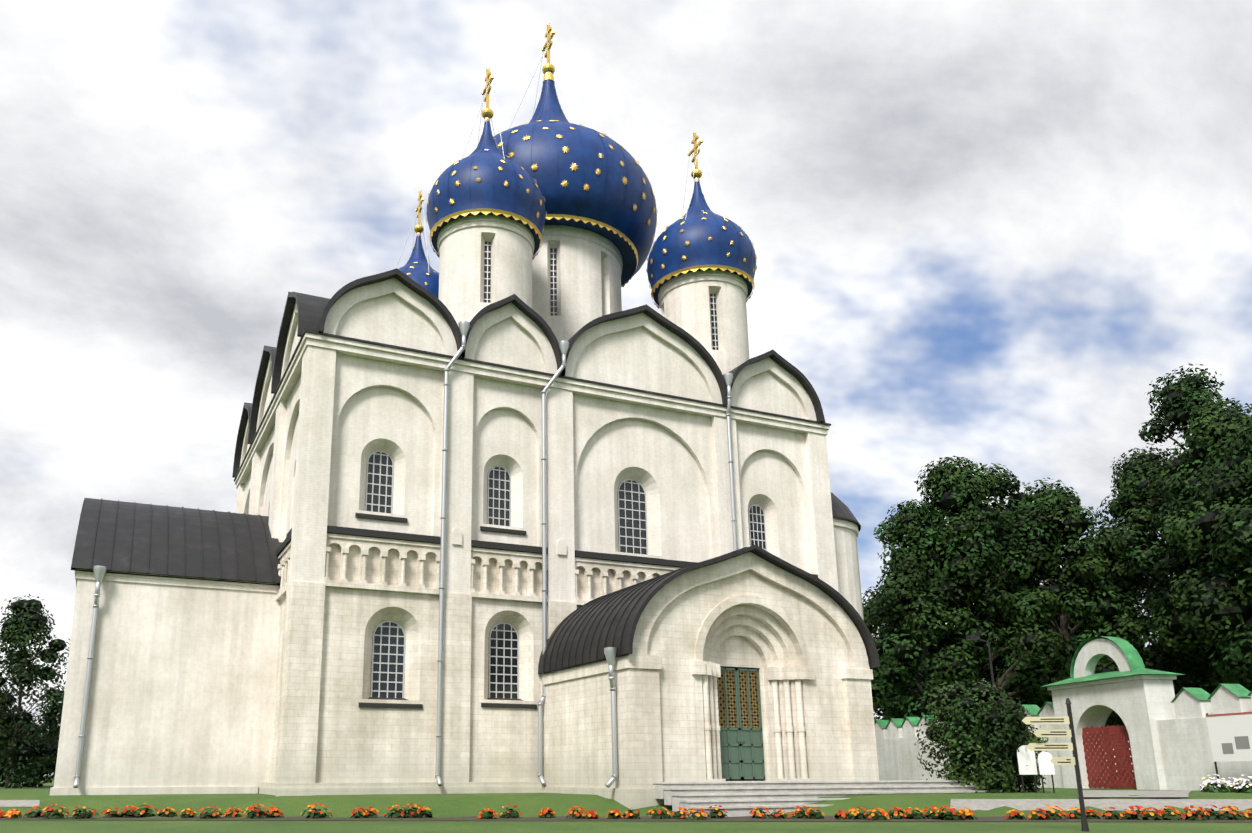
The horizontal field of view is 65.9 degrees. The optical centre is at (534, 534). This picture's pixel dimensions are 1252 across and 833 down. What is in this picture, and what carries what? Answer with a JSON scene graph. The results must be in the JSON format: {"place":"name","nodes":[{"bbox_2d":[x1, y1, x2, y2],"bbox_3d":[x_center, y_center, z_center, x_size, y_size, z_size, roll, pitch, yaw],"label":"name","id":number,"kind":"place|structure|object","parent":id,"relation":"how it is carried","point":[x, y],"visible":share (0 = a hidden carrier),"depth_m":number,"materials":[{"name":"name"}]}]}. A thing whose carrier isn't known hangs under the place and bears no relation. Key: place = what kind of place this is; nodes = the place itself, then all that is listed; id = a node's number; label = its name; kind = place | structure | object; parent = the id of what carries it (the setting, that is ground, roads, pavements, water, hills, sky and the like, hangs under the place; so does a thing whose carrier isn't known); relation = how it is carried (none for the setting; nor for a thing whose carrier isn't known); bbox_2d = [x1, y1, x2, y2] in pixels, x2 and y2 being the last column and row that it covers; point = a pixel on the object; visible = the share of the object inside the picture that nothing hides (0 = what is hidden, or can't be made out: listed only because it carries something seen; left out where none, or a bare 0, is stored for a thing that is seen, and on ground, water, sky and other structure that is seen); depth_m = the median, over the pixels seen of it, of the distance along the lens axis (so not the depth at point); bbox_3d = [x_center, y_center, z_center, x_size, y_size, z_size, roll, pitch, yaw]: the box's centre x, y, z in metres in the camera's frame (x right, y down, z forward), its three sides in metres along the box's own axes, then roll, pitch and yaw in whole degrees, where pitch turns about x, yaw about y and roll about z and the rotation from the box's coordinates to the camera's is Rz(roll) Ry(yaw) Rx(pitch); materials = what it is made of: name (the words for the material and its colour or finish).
{"place":"outdoors","nodes":[
{"label":"outdoors","id":0,"kind":"place"},
{"bbox_2d":[0,800,39,806],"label":"path","id":1,"kind":"structure","parent":0,"point":[17,803],"depth_m":27.31,"materials":[{"name":"beige stone"}]},
{"bbox_2d":[0,775,1251,832],"bbox_3d":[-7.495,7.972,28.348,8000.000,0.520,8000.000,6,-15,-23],"label":"lawn","id":2,"kind":"structure","parent":0,"point":[475,804],"depth_m":25.38,"materials":[{"name":"green plant"}]},
{"bbox_2d":[0,688,38,786],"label":"birch limbs","id":3,"kind":"object","parent":2,"relation":"on","point":[33,732],"visible":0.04,"depth_m":51.34,"materials":[{"name":"brown plant"}]},
{"bbox_2d":[0,725,59,786],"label":"tree","id":4,"kind":"object","parent":2,"relation":"on","point":[52,765],"visible":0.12,"depth_m":49.21,"materials":[{"name":"brown plant"}]},
{"bbox_2d":[0,594,69,787],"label":"tree","id":5,"kind":"object","parent":2,"relation":"on","point":[25,624],"visible":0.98,"depth_m":45.34,"materials":[{"name":"green plant"}]},
{"bbox_2d":[50,568,279,794],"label":"side annex wall","id":6,"kind":"structure","parent":2,"relation":"on","point":[182,688],"depth_m":30.92,"materials":[{"name":"paint"}]},
{"bbox_2d":[259,533,739,796],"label":"lower church wall","id":7,"kind":"structure","parent":2,"relation":"on","point":[330,736],"depth_m":31.12,"materials":[{"name":"white paint"}]},
{"bbox_2d":[235,215,838,602],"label":"cathedral wall drums","id":8,"kind":"object","parent":7,"relation":"on","point":[340,410],"visible":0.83,"depth_m":36.14,"materials":[{"name":"white paint"}]},
{"bbox_2d":[73,321,736,787],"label":"downpipes","id":9,"kind":"object","parent":8,"relation":"attached to","point":[609,651],"visible":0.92,"depth_m":32.03,"materials":[{"name":"grey metal"}]},
{"bbox_2d":[275,513,817,708],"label":"sills and ledges","id":10,"kind":"structure","parent":8,"relation":"attached to","point":[474,543],"depth_m":32.35,"materials":[{"name":"black"}]},
{"bbox_2d":[365,242,765,698],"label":"window glazing","id":11,"kind":"structure","parent":8,"relation":"in","point":[393,641],"depth_m":33.13,"materials":[{"name":"grey glass"}]},
{"bbox_2d":[365,241,766,698],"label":"window bars","id":12,"kind":"object","parent":8,"relation":"attached to","point":[493,517],"depth_m":33.07,"materials":[{"name":"metal"}]},
{"bbox_2d":[399,71,755,306],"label":"onion domes","id":13,"kind":"structure","parent":8,"relation":"on","point":[609,197],"depth_m":43.29,"materials":[{"name":"blue metal"}]},
{"bbox_2d":[396,34,724,268],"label":"guy wires","id":14,"kind":"object","parent":13,"relation":"on","point":[503,151],"visible":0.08,"depth_m":46.23,"materials":[{"name":"gold"}]},
{"bbox_2d":[400,23,756,308],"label":"gold dome decorations","id":15,"kind":"object","parent":13,"relation":"on","point":[488,111],"visible":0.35,"depth_m":43.42,"materials":[{"name":"gold metal"}]},
{"bbox_2d":[0,815,1251,821],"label":"flower bed soil","id":16,"kind":"structure","parent":2,"relation":"on","point":[827,818],"depth_m":24.00,"materials":[{"name":"brown soil"}]},
{"bbox_2d":[0,774,1251,820],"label":"flower border","id":17,"kind":"object","parent":16,"relation":"on","point":[948,815],"depth_m":24.36,"materials":[{"name":"plant"}]},
{"bbox_2d":[542,552,878,809],"bbox_3d":[5.568,5.246,31.707,9.100,8.350,6.150,6,-15,-23],"label":"porch","id":18,"kind":"object","parent":2,"relation":"on","point":[802,637],"visible":0.77,"depth_m":29.66,"materials":[{"name":"stone"}]},
{"bbox_2d":[71,268,879,673],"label":"roof","id":19,"kind":"structure","parent":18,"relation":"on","point":[131,538],"depth_m":33.12,"materials":[{"name":"black metal"}]},
{"bbox_2d":[717,667,762,780],"bbox_3d":[6.306,6.104,29.783,1.720,3.950,0.001,6,-15,-23],"label":"porch door recess","id":20,"kind":"object","parent":18,"relation":"attached to","point":[733,695],"visible":0.2,"depth_m":30.03,"materials":[{"name":"metal"}]},
{"bbox_2d":[720,667,764,778],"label":"porch door leaves","id":21,"kind":"object","parent":18,"relation":"attached to","point":[742,752],"visible":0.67,"depth_m":29.62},
{"bbox_2d":[717,670,759,727],"bbox_3d":[6.345,5.126,29.933,1.625,1.805,0.001,6,-15,-23],"label":"door lattice","id":22,"kind":"object","parent":21,"relation":"attached to","point":[741,699],"visible":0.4,"depth_m":29.95,"materials":[{"name":"gold metal"}]},
{"bbox_2d":[652,780,989,817],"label":"porch steps","id":23,"kind":"structure","parent":2,"relation":"on","point":[738,798],"depth_m":26.99,"materials":[{"name":"white stone"}]},
{"bbox_2d":[833,518,863,619],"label":"apses","id":24,"kind":"structure","parent":2,"relation":"on","point":[846,533],"depth_m":40.71,"materials":[{"name":"white stone"}]},
{"bbox_2d":[862,598,943,721],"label":"park tree limbs","id":25,"kind":"object","parent":2,"relation":"on","point":[870,626],"visible":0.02,"depth_m":67.99,"materials":[{"name":"brown plant"}]},
{"bbox_2d":[861,499,1005,719],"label":"tree","id":26,"kind":"object","parent":2,"relation":"on","point":[896,603],"visible":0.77,"depth_m":55.59,"materials":[{"name":"green plant"}]},
{"bbox_2d":[877,456,1077,705],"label":"tree","id":27,"kind":"object","parent":2,"relation":"on","point":[958,495],"visible":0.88,"depth_m":54.60,"materials":[{"name":"green plant"}]},
{"bbox_2d":[915,678,1045,792],"bbox_3d":[14.411,7.124,31.203,3.609,4.844,3.837,6,-15,-23],"label":"willow bush","id":28,"kind":"object","parent":2,"relation":"on","point":[973,717],"visible":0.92,"depth_m":30.49,"materials":[{"name":"green plant"}]},
{"bbox_2d":[966,635,1003,789],"bbox_3d":[16.565,6.635,35.115,0.874,5.864,0.352,2,-14,-8],"label":"lamp post","id":29,"kind":"object","parent":2,"relation":"on","point":[971,637],"visible":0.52,"depth_m":35.62,"materials":[{"name":"grey metal"}]},
{"bbox_2d":[921,566,1060,686],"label":"park tree limbs","id":30,"kind":"object","parent":2,"relation":"on","point":[1052,576],"depth_m":79.51,"materials":[{"name":"brown plant"}]},
{"bbox_2d":[971,723,1047,791],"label":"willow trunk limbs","id":31,"kind":"object","parent":2,"relation":"on","point":[1029,781],"visible":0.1,"depth_m":30.83,"materials":[{"name":"brown plant"}]},
{"bbox_2d":[939,463,1090,707],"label":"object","id":32,"kind":"object","parent":2,"relation":"on","point":[1063,576],"visible":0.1,"depth_m":56.84,"materials":[{"name":"green plant"}]},
{"bbox_2d":[1017,745,1037,792],"bbox_3d":[15.404,7.412,29.933,0.550,1.650,0.073,0,-14,1],"label":"arched sign","id":33,"kind":"object","parent":2,"relation":"on","point":[1025,755],"visible":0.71,"depth_m":29.96,"materials":[{"name":"white"}]},
{"bbox_2d":[1038,751,1054,792],"bbox_3d":[15.864,7.449,29.671,0.450,1.450,0.073,0,-14,1],"label":"arched sign","id":34,"kind":"object","parent":2,"relation":"on","point":[1046,765],"visible":0.81,"depth_m":29.70,"materials":[{"name":"white"}]},
{"bbox_2d":[1022,698,1089,831],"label":"finger post","id":35,"kind":"object","parent":2,"relation":"on","point":[1072,746],"visible":1,"depth_m":19.25,"materials":[{"name":"grey metal"}]},
{"bbox_2d":[978,477,1145,726],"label":"tree","id":36,"kind":"object","parent":2,"relation":"on","point":[1095,603],"visible":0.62,"depth_m":55.38,"materials":[{"name":"green plant"}]},
{"bbox_2d":[875,638,1251,790],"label":"gateway wall","id":37,"kind":"structure","parent":2,"relation":"on","point":[1170,745],"depth_m":35.69,"materials":[{"name":"white paint"}]},
{"bbox_2d":[874,636,1251,727],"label":"gate wall caps","id":38,"kind":"object","parent":37,"relation":"on","point":[1134,658],"depth_m":36.91,"materials":[{"name":"green metal"}]},
{"bbox_2d":[1082,724,1136,788],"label":"gate leaves","id":39,"kind":"object","parent":37,"relation":"attached to","point":[1112,781],"visible":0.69,"depth_m":37.12,"materials":[{"name":"red paint"}]},
{"bbox_2d":[950,799,1251,810],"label":"path to gate","id":40,"kind":"structure","parent":2,"relation":"on","point":[1063,804],"depth_m":26.41,"materials":[{"name":"grey concrete"}]},
{"bbox_2d":[1051,541,1187,782],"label":"park tree limbs","id":41,"kind":"object","parent":2,"relation":"on","point":[1119,722],"visible":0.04,"depth_m":59.81,"materials":[{"name":"brown plant"}]},
{"bbox_2d":[1083,790,1191,796],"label":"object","id":42,"kind":"object","parent":2,"relation":"on","point":[1140,793],"visible":0.96,"depth_m":27.83,"materials":[{"name":"grey concrete"}]},
{"bbox_2d":[1081,443,1217,695],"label":"tree","id":43,"kind":"object","parent":2,"relation":"on","point":[1120,510],"visible":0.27,"depth_m":58.54,"materials":[{"name":"green plant"}]},
{"bbox_2d":[1096,530,1220,693],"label":"park tree limbs","id":44,"kind":"object","parent":2,"relation":"on","point":[1151,581],"depth_m":79.11,"materials":[{"name":"brown plant"}]},
{"bbox_2d":[1106,363,1250,683],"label":"tree","id":45,"kind":"object","parent":2,"relation":"on","point":[1184,398],"visible":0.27,"depth_m":55.50,"materials":[{"name":"green plant"}]},
{"bbox_2d":[1136,574,1220,694],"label":"park tree limbs","id":46,"kind":"object","parent":2,"relation":"on","point":[1145,602],"depth_m":77.51,"materials":[{"name":"brown plant"}]},
{"bbox_2d":[1144,400,1251,691],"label":"tree","id":47,"kind":"object","parent":2,"relation":"on","point":[1207,436],"visible":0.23,"depth_m":51.08,"materials":[{"name":"green plant"}]},
{"bbox_2d":[1151,416,1251,681],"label":"park tree limbs","id":48,"kind":"object","parent":2,"relation":"on","point":[1217,528],"visible":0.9,"depth_m":45.99,"materials":[{"name":"green bark"}]},
{"bbox_2d":[1172,445,1251,690],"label":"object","id":49,"kind":"object","parent":2,"relation":"on","point":[1229,590],"visible":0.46,"depth_m":45.64,"materials":[{"name":"green plant"}]},
{"bbox_2d":[1206,712,1251,783],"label":"notice board","id":50,"kind":"object","parent":2,"relation":"on","point":[1230,735],"visible":0.83,"depth_m":30.73,"materials":[{"name":"white"}]},
{"bbox_2d":[0,0,1251,774],"label":"sky","id":51,"kind":"structure","parent":0,"point":[983,231],"materials":[{"name":"white"}]}
]}

